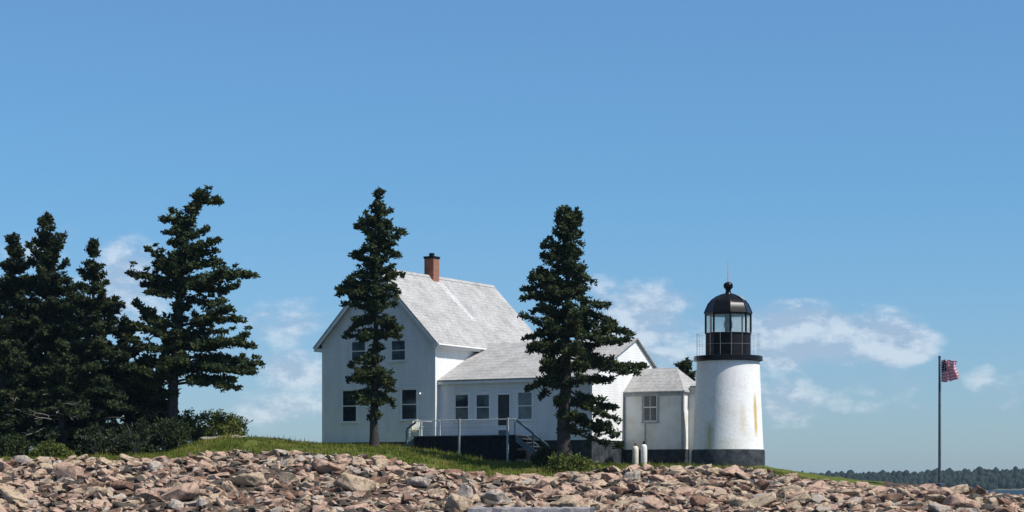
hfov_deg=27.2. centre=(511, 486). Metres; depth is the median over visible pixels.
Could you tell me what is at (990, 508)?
boulder
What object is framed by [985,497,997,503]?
boulder
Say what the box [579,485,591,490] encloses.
boulder
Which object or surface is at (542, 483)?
boulder
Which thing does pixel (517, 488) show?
boulder
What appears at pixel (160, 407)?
spruce tree
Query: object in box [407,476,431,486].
boulder
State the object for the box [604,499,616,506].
boulder
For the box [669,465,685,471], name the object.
boulder
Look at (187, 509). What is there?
boulder
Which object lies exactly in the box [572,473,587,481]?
boulder
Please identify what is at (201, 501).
boulder
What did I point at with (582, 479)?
boulder
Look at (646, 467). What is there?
boulder
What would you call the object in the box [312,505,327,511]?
boulder
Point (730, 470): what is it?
boulder
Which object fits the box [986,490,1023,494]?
sea
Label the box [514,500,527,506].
boulder
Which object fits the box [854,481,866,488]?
boulder
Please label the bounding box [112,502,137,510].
boulder
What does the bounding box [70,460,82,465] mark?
boulder
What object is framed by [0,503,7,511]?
boulder
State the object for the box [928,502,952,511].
boulder
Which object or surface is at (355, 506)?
boulder
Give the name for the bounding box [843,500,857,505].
boulder
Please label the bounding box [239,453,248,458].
boulder
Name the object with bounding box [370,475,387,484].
boulder
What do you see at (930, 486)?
boulder
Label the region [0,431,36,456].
shrub
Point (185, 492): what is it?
boulder
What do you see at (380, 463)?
boulder
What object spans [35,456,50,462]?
boulder
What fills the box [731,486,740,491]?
boulder
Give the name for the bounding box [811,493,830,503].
boulder
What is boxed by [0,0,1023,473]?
sky
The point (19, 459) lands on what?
boulder
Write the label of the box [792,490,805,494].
boulder
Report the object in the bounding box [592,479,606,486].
boulder
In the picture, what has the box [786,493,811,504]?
boulder
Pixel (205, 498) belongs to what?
boulder
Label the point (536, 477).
boulder
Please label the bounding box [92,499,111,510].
boulder
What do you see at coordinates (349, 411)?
window
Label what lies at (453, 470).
boulder
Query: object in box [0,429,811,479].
grass
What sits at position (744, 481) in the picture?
boulder
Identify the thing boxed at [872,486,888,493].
boulder
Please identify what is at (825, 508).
boulder
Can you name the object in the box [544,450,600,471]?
shrub
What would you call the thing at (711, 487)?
boulder
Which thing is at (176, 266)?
pine tree
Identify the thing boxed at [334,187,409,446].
spruce tree
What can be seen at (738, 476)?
boulder
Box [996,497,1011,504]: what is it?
boulder
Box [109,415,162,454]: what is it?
shrub
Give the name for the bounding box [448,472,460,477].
boulder
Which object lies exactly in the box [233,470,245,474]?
boulder
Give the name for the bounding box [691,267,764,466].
lighthouse
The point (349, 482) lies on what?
boulder
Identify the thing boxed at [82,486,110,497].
boulder
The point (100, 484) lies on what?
boulder
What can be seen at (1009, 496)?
boulder
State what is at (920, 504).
boulder
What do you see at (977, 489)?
boulder
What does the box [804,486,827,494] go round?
boulder
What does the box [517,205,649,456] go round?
spruce tree
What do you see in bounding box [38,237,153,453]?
spruce tree
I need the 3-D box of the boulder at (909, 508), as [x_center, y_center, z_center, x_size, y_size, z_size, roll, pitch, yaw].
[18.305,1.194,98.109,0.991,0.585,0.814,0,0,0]
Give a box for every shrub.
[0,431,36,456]
[29,439,74,456]
[72,423,127,455]
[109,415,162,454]
[144,415,199,451]
[178,407,217,443]
[205,408,252,435]
[529,442,556,465]
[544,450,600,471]
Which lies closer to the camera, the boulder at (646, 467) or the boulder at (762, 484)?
the boulder at (762, 484)
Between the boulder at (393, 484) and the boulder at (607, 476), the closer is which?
the boulder at (393, 484)
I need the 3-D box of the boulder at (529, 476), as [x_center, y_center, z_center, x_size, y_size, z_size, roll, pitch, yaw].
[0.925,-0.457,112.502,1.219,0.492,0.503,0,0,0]
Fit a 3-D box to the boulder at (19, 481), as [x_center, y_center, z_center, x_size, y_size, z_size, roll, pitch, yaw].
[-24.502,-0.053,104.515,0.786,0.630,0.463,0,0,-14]
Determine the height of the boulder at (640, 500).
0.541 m
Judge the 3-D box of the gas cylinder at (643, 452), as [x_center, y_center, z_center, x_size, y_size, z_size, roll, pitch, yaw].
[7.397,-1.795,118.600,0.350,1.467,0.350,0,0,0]
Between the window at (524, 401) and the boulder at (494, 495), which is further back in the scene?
the window at (524, 401)
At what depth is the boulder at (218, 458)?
110.70 m
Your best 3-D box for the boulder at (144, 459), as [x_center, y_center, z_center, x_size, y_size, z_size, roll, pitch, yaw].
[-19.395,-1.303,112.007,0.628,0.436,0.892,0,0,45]
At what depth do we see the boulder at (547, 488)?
106.24 m
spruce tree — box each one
[0,231,54,450]
[0,317,40,450]
[3,211,91,448]
[20,281,115,449]
[20,337,107,452]
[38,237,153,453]
[77,313,157,451]
[117,366,184,450]
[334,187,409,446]
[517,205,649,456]
[673,357,695,380]
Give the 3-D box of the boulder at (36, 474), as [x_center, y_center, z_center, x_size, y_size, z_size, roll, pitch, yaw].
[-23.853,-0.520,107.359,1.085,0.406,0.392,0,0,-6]
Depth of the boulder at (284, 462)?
108.92 m
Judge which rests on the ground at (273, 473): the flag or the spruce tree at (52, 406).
the spruce tree at (52, 406)
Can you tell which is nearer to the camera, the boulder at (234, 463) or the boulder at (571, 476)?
the boulder at (234, 463)
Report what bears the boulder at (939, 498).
on the ground at (273, 473)
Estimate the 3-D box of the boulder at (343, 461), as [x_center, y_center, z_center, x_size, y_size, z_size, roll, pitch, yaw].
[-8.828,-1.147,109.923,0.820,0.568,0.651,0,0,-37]
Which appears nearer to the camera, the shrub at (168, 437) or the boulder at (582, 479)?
the boulder at (582, 479)
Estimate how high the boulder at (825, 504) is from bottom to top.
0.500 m
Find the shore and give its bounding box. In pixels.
[995,488,1023,489]
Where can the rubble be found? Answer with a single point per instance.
(310, 485)
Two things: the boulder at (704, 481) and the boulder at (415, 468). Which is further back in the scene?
the boulder at (415, 468)
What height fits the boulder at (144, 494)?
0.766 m
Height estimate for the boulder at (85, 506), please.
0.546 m
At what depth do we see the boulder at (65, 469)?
106.65 m
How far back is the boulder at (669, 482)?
105.38 m
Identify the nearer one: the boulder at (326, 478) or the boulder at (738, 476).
the boulder at (326, 478)
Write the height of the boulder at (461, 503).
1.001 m
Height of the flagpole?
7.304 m
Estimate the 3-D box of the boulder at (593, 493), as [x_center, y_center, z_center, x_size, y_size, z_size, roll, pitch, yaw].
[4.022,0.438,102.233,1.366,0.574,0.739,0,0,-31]
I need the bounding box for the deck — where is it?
[405,418,549,462]
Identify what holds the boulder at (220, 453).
on the ground at (273, 473)
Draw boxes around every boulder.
[0,462,11,470]
[0,485,28,503]
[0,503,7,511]
[10,479,23,487]
[14,455,32,463]
[16,487,33,493]
[21,458,38,464]
[24,483,35,492]
[26,461,37,467]
[31,472,51,478]
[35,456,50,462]
[39,462,53,472]
[53,461,83,479]
[67,494,82,499]
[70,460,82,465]
[76,454,87,461]
[76,503,91,509]
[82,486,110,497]
[83,461,93,468]
[87,482,105,487]
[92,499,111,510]
[99,457,120,466]
[103,475,118,481]
[110,480,133,489]
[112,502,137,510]
[119,453,137,461]
[136,489,160,499]
[140,458,154,461]
[146,461,163,471]
[150,470,161,474]
[152,456,167,461]
[157,487,171,494]
[159,481,200,501]
[167,500,184,509]
[170,468,178,474]
[175,507,198,511]
[195,460,211,468]
[195,496,210,503]
[195,498,207,506]
[196,456,210,460]
[211,456,229,460]
[211,478,225,485]
[212,451,225,456]
[213,472,229,477]
[220,481,236,491]
[229,461,245,466]
[230,472,266,485]
[230,506,244,511]
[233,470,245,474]
[237,496,255,503]
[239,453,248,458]
[254,485,272,490]
[260,457,276,462]
[268,449,278,456]
[270,498,289,505]
[275,449,287,456]
[278,471,300,484]
[280,459,287,465]
[287,450,302,454]
[295,503,306,508]
[311,458,344,473]
[312,454,326,459]
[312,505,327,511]
[321,476,334,481]
[330,507,343,511]
[333,459,348,465]
[333,472,375,492]
[335,457,349,462]
[345,503,368,509]
[347,465,360,472]
[351,456,365,466]
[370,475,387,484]
[371,455,385,459]
[373,458,388,468]
[385,465,404,474]
[389,482,405,487]
[398,490,414,494]
[400,465,411,469]
[402,494,417,502]
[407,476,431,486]
[411,466,424,472]
[422,503,439,510]
[425,470,437,475]
[427,488,445,497]
[436,476,445,480]
[444,469,461,473]
[444,493,472,511]
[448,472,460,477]
[456,484,473,498]
[467,471,478,475]
[470,494,479,503]
[480,489,508,501]
[482,499,497,505]
[502,475,520,481]
[509,486,543,492]
[513,481,523,484]
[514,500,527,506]
[519,473,538,478]
[524,479,535,483]
[532,475,546,479]
[532,479,549,488]
[535,476,559,483]
[541,485,552,491]
[542,489,561,498]
[549,495,579,506]
[552,495,566,498]
[553,472,567,477]
[560,486,577,494]
[569,472,578,480]
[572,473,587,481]
[573,494,587,506]
[575,476,589,483]
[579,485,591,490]
[583,490,607,497]
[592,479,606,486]
[596,504,611,511]
[600,473,618,480]
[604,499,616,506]
[607,494,621,500]
[611,487,628,494]
[612,496,637,509]
[621,471,640,480]
[623,464,639,473]
[627,483,645,491]
[637,497,645,503]
[642,463,653,470]
[643,496,668,508]
[651,474,669,481]
[651,486,669,491]
[660,480,681,486]
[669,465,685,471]
[672,487,697,493]
[676,475,691,481]
[688,468,704,474]
[689,496,708,506]
[692,479,709,485]
[702,467,721,475]
[705,485,722,489]
[706,503,718,507]
[714,491,726,496]
[719,465,747,476]
[727,497,749,505]
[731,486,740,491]
[734,472,751,482]
[734,479,750,483]
[736,484,750,491]
[741,491,775,507]
[754,480,769,489]
[769,480,785,487]
[781,485,808,492]
[785,495,795,499]
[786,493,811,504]
[786,500,801,509]
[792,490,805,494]
[800,507,813,510]
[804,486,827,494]
[806,481,831,489]
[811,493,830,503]
[815,502,830,508]
[816,506,834,511]
[829,494,850,499]
[834,480,849,486]
[839,489,861,496]
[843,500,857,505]
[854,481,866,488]
[865,485,880,488]
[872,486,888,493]
[878,503,890,507]
[879,493,903,501]
[896,488,910,495]
[899,501,923,506]
[900,506,917,510]
[919,484,938,489]
[919,491,938,497]
[924,494,946,503]
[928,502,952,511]
[933,487,953,496]
[942,492,980,508]
[949,484,968,494]
[957,508,980,511]
[966,493,986,501]
[970,485,987,495]
[980,504,996,511]
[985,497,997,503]
[988,494,1014,499]
[995,506,1015,511]
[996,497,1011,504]
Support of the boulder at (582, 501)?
on the ground at (273, 473)
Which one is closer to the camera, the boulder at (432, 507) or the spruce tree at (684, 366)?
the boulder at (432, 507)
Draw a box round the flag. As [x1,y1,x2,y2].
[941,360,958,381]
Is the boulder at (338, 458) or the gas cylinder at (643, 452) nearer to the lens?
the boulder at (338, 458)
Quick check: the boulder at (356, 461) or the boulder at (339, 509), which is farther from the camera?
the boulder at (356, 461)
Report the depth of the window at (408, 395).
126.91 m
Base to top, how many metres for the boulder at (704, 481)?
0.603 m
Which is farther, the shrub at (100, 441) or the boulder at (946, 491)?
the shrub at (100, 441)
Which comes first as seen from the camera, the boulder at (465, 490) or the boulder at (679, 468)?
the boulder at (465, 490)
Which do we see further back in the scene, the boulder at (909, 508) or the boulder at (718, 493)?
the boulder at (718, 493)
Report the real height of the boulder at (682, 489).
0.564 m
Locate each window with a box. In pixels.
[340,388,357,422]
[350,339,366,361]
[389,338,406,361]
[399,387,418,420]
[453,392,469,421]
[474,392,491,421]
[516,389,533,420]
[641,396,658,422]
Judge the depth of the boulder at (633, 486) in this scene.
104.15 m
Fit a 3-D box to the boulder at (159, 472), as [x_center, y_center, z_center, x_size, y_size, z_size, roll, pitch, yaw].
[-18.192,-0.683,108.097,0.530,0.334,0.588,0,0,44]
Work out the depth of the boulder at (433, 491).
102.83 m
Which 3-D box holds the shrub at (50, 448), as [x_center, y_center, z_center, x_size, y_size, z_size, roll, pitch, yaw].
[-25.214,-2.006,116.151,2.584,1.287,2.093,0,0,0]
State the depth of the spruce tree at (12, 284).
123.57 m
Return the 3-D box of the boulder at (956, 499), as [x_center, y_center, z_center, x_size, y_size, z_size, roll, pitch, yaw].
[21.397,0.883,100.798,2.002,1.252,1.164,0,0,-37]
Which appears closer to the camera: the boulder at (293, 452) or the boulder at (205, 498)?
the boulder at (205, 498)
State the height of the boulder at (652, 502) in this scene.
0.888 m
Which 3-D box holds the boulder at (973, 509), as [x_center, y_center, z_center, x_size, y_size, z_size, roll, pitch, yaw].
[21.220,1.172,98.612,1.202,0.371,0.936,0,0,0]
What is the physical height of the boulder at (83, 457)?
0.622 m
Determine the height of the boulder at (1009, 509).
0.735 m
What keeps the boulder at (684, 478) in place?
on the ground at (273, 473)
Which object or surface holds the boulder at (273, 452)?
on the ground at (273, 473)
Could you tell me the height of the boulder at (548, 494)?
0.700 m
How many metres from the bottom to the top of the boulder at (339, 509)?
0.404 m
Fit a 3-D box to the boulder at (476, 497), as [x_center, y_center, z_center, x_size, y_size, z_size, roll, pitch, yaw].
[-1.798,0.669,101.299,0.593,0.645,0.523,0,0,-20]
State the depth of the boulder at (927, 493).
104.15 m
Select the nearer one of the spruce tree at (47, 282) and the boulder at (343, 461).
the boulder at (343, 461)
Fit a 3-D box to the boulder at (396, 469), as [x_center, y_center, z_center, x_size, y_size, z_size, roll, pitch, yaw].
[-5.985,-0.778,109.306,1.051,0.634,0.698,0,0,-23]
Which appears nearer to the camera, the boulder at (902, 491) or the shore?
the boulder at (902, 491)
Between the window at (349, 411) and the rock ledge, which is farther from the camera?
the window at (349, 411)
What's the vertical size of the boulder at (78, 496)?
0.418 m
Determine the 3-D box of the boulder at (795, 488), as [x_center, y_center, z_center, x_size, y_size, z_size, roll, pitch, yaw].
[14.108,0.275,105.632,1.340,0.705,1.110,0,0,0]
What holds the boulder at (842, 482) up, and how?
on the ground at (273, 473)
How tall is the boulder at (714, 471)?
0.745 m
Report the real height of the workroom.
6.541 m
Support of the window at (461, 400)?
in the keeper house
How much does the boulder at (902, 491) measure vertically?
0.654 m
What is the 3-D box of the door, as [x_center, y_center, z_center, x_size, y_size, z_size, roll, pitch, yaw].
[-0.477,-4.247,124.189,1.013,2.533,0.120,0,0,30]
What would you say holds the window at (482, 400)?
in the keeper house
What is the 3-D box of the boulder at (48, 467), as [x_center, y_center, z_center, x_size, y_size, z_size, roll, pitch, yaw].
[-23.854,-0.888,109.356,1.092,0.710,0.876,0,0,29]
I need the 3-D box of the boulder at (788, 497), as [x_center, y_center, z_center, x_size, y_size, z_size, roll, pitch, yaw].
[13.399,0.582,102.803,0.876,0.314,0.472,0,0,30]
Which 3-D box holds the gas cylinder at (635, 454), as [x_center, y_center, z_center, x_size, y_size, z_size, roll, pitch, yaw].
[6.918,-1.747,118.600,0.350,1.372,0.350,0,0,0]
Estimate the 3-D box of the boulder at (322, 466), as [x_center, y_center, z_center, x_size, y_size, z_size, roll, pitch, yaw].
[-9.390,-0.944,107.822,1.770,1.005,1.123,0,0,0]
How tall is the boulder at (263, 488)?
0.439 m
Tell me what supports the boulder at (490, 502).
on the ground at (273, 473)
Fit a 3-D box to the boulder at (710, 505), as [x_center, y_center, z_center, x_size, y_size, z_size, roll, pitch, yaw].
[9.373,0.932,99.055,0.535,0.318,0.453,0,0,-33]
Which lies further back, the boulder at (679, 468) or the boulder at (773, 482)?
the boulder at (679, 468)
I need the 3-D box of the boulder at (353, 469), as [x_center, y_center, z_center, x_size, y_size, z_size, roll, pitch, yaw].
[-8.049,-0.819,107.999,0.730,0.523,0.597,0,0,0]
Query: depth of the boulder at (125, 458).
112.38 m
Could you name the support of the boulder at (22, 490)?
on the ground at (273, 473)
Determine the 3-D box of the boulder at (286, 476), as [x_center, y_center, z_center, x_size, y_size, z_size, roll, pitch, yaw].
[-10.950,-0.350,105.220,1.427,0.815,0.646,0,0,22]
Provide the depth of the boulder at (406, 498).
100.04 m
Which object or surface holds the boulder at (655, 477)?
on the ground at (273, 473)
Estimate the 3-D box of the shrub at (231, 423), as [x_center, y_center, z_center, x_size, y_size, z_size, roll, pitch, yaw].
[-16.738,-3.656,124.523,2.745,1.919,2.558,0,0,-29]
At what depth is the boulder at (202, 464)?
109.01 m
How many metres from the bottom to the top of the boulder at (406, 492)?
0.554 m
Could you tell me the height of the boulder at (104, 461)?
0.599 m
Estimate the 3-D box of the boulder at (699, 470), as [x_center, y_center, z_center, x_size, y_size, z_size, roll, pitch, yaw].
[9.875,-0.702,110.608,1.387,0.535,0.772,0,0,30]
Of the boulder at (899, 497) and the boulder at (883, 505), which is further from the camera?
the boulder at (899, 497)
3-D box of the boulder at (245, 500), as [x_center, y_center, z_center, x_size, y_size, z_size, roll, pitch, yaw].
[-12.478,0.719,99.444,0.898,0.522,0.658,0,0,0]
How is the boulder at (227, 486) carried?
on the ground at (273, 473)
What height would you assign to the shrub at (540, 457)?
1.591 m
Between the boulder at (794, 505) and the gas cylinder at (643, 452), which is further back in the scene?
the gas cylinder at (643, 452)
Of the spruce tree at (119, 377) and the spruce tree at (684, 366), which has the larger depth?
the spruce tree at (684, 366)
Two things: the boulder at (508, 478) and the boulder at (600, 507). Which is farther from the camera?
the boulder at (508, 478)
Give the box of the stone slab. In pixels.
[468,506,594,511]
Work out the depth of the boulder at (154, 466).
109.17 m
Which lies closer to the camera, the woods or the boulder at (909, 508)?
the boulder at (909, 508)
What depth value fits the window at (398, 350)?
127.28 m
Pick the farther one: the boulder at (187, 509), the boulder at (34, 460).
the boulder at (34, 460)
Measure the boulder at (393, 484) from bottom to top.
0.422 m
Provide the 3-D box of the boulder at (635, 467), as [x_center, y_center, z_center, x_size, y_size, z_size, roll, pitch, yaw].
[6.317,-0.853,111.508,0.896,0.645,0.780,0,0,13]
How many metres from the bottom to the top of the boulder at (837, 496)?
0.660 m
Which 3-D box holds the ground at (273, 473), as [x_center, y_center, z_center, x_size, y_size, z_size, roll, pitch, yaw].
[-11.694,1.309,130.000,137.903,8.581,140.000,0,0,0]
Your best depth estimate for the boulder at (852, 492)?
104.72 m
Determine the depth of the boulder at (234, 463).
108.44 m
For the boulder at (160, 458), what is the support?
on the ground at (273, 473)
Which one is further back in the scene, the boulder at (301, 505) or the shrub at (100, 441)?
the shrub at (100, 441)
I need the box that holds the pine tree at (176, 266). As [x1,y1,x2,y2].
[119,185,265,451]
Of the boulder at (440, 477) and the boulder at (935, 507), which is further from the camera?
the boulder at (440, 477)
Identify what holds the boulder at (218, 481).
on the ground at (273, 473)
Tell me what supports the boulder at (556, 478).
on the ground at (273, 473)
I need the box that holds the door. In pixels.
[496,392,510,434]
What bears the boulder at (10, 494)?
on the ground at (273, 473)
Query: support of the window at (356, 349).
in the keeper house
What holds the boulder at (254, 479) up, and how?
on the ground at (273, 473)
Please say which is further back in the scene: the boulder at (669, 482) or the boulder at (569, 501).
the boulder at (669, 482)
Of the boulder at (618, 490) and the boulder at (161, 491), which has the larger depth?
the boulder at (618, 490)
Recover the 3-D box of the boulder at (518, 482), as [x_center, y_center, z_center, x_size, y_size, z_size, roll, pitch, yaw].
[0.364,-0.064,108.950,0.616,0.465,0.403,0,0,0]
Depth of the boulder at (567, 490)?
104.80 m
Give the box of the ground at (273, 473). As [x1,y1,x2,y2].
[0,438,981,511]
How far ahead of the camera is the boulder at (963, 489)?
109.84 m
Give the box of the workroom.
[623,368,695,464]
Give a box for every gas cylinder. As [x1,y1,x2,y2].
[632,443,638,463]
[641,441,646,463]
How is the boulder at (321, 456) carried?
on the ground at (273, 473)
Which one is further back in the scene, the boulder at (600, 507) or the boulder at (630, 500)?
the boulder at (630, 500)
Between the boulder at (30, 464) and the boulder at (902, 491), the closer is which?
the boulder at (902, 491)
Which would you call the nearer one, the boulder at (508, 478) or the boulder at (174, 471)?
the boulder at (174, 471)
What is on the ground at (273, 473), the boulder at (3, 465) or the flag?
the boulder at (3, 465)
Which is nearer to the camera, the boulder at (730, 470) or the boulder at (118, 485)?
the boulder at (118, 485)
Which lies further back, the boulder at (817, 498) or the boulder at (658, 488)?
the boulder at (658, 488)
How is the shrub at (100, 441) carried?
on the ground at (273, 473)
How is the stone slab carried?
on the ground at (273, 473)
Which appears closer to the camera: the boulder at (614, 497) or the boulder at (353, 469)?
the boulder at (614, 497)
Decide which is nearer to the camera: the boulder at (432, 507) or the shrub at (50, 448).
the boulder at (432, 507)
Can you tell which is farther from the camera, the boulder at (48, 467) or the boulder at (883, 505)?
the boulder at (48, 467)
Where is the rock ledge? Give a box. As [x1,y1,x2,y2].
[200,435,245,439]
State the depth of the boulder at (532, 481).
110.12 m
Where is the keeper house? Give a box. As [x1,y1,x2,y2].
[313,253,657,463]
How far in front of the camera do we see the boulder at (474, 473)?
111.81 m
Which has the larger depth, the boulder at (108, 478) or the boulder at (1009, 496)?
the boulder at (1009, 496)
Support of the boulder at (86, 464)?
on the ground at (273, 473)
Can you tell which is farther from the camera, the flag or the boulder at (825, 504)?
the flag
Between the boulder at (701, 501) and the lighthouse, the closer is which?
the boulder at (701, 501)
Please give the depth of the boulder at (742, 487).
104.85 m
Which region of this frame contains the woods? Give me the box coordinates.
[801,466,1023,489]
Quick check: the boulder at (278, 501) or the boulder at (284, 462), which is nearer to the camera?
the boulder at (278, 501)
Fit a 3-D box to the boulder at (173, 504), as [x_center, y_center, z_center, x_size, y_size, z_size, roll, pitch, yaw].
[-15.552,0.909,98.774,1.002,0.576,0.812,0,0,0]
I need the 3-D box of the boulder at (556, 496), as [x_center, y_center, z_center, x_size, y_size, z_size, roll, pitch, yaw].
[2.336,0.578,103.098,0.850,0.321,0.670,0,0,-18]
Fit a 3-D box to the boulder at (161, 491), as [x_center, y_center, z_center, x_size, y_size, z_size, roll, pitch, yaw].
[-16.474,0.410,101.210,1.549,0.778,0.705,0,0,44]
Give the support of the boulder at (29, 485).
on the ground at (273, 473)
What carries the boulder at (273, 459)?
on the ground at (273, 473)
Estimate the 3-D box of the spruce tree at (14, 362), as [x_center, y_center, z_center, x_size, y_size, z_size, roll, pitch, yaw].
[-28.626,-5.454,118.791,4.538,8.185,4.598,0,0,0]
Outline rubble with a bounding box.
[0,449,1023,511]
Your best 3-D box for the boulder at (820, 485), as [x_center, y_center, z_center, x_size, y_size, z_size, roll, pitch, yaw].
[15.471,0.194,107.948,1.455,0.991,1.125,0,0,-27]
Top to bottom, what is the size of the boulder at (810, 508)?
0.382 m
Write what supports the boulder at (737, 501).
on the ground at (273, 473)
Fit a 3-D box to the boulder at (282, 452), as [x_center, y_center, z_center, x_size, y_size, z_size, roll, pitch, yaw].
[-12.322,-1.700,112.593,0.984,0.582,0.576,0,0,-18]
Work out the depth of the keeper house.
127.11 m
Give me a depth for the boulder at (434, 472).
110.78 m
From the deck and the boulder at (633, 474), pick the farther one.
the deck
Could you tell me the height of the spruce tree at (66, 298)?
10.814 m
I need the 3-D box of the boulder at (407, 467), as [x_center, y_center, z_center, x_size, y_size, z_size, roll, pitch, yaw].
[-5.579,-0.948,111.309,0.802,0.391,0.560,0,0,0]
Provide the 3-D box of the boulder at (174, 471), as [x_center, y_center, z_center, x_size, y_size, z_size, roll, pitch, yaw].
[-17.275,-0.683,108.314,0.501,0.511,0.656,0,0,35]
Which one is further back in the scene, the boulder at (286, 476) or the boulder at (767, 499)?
the boulder at (286, 476)
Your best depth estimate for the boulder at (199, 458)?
111.22 m
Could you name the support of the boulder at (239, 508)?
on the ground at (273, 473)
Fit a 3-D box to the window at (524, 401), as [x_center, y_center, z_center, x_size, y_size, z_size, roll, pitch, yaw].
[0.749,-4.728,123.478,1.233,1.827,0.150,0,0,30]
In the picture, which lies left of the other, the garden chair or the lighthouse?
the garden chair
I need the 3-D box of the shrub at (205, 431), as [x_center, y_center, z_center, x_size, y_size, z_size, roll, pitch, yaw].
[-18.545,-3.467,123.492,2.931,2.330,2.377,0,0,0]
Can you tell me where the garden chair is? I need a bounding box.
[409,419,419,435]
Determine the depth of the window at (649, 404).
123.91 m
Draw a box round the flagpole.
[936,356,943,486]
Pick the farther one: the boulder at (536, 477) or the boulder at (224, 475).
the boulder at (536, 477)
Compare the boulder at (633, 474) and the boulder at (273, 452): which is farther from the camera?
the boulder at (273, 452)
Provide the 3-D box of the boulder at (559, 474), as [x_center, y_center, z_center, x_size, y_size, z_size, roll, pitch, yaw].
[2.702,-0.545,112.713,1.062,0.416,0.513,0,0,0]
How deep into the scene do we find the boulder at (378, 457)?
112.37 m
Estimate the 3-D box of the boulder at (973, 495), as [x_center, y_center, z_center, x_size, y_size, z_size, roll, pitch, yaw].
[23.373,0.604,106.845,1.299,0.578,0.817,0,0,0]
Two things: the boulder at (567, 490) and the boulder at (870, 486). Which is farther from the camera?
the boulder at (870, 486)

